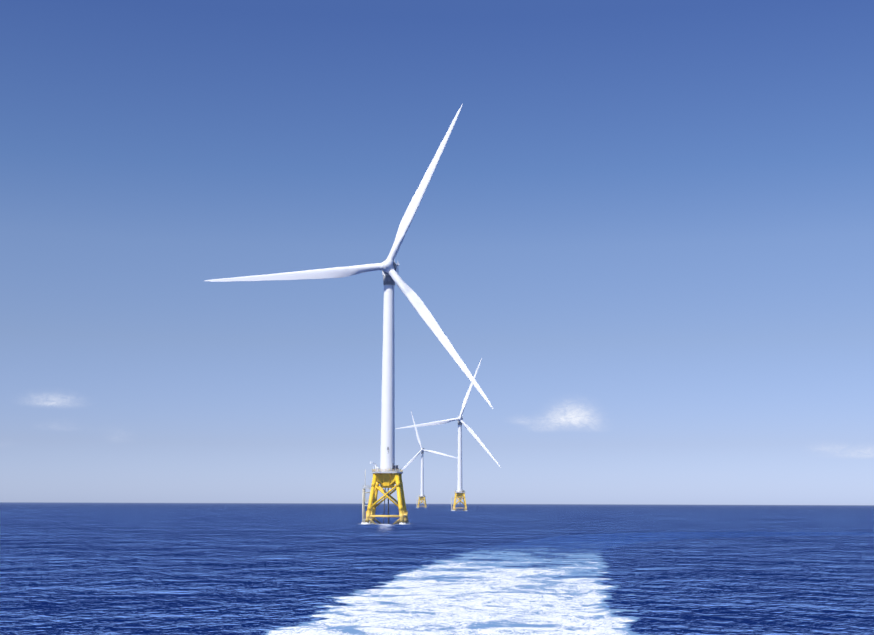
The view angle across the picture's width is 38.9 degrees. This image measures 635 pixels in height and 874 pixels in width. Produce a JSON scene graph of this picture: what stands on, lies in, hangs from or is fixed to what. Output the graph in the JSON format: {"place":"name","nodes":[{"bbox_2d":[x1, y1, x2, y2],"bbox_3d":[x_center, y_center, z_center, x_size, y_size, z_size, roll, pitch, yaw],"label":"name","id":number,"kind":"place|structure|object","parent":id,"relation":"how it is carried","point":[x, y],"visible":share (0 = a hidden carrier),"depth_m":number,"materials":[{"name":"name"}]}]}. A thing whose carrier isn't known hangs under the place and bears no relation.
{"place":"outdoors","nodes":[
{"label":"outdoors","id":0,"kind":"place"},
{"bbox_2d":[0,502,873,634],"bbox_3d":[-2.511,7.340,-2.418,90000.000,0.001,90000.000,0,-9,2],"label":"sea water","id":1,"kind":"structure","parent":0,"point":[89,568],"depth_m":171.43,"materials":[{"name":"blue liquid"}]},
{"bbox_2d":[204,104,492,524],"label":"turbine","id":2,"kind":"object","parent":1,"relation":"in","point":[388,475],"visible":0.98,"depth_m":466.17,"materials":[{"name":"paint"}]},
{"bbox_2d":[401,411,456,507],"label":"turbine","id":3,"kind":"object","parent":1,"relation":"in","point":[422,496],"visible":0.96,"depth_m":2068.76,"materials":[{"name":"paint"}]},
{"bbox_2d":[395,358,499,510],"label":"turbine","id":4,"kind":"object","parent":1,"relation":"in","point":[459,492],"visible":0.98,"depth_m":1306.68,"materials":[{"name":"paint"}]},
{"bbox_2d":[0,0,873,504],"label":"sky","id":5,"kind":"structure","parent":0,"point":[648,224],"materials":[{"name":"blue"}]}
]}

